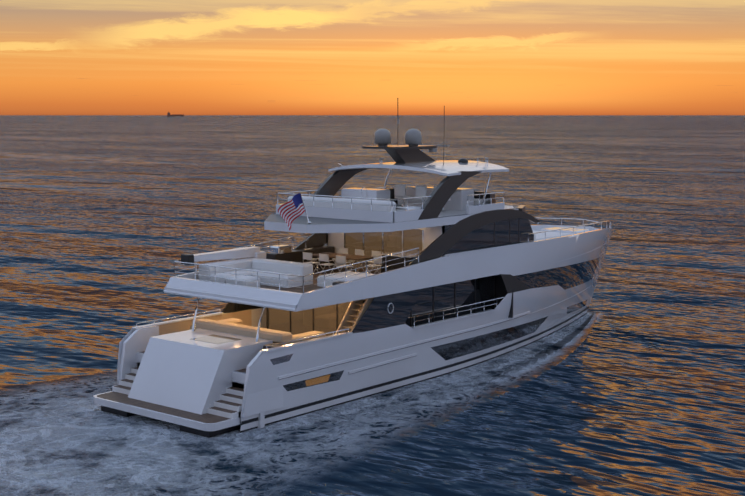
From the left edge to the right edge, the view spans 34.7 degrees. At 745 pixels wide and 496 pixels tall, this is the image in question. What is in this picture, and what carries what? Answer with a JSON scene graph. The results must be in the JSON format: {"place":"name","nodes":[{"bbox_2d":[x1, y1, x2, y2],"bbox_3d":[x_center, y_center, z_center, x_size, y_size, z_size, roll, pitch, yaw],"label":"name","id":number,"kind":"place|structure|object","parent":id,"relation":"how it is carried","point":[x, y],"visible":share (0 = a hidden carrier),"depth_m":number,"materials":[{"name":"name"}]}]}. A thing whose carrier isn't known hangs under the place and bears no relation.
{"place":"outdoors","nodes":[
{"label":"outdoors","id":0,"kind":"place"},
{"bbox_2d":[0,115,744,495],"bbox_3d":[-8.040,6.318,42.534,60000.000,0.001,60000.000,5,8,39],"label":"ocean water","id":1,"kind":"structure","parent":0,"point":[632,383],"depth_m":67.44,"materials":[{"name":"blue liquid"}]},
{"bbox_2d":[167,112,183,115],"bbox_3d":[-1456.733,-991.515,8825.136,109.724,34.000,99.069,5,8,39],"label":"distant ship","id":2,"kind":"object","parent":1,"relation":"on","point":[168,113],"visible":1,"depth_m":8816.85,"materials":[{"name":"grey metal"}]},
{"bbox_2d":[93,160,610,437],"bbox_3d":[2.773,0.737,55.026,7.320,9.520,33.872,5,8,39],"label":"yacht superstructure","id":3,"kind":"object","parent":1,"relation":"on","point":[172,372],"visible":0.54,"depth_m":46.05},
{"bbox_2d":[278,193,310,229],"bbox_3d":[-3.011,-1.429,46.341,1.671,1.454,0.240,-6,9,-44],"label":"american flag","id":4,"kind":"object","parent":3,"relation":"attached to","point":[291,211],"visible":1,"depth_m":46.28,"materials":[{"name":"multicoloured fabric"}]},
{"bbox_2d":[192,189,533,343],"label":"windows","id":5,"kind":"structure","parent":3,"relation":"attached to","point":[482,237],"depth_m":51.64,"materials":[{"name":"black glass"}]},
{"bbox_2d":[136,168,610,349],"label":"railings","id":6,"kind":"object","parent":3,"relation":"attached to","point":[195,313],"visible":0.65,"depth_m":47.95,"materials":[{"name":"silver metal"}]},
{"bbox_2d":[181,184,589,349],"bbox_3d":[2.431,0.052,54.731,6.750,6.046,26.100,5,8,39],"label":"deck furniture","id":7,"kind":"object","parent":3,"relation":"on","point":[284,259],"visible":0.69,"depth_m":49.32,"materials":[{"name":"white fabric"}]},
{"bbox_2d":[338,98,488,165],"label":"yacht mast radar domes","id":8,"kind":"structure","parent":3,"relation":"on","point":[410,152],"depth_m":52.31,"materials":[{"name":"grey plastic"}]},
{"bbox_2d":[117,226,612,432],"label":"yacht hull sides","id":9,"kind":"object","parent":1,"relation":"on","point":[535,277],"visible":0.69,"depth_m":49.23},
{"bbox_2d":[0,0,744,114],"label":"sky","id":10,"kind":"structure","parent":0,"point":[58,57],"materials":[{"name":"orange"}]}
]}

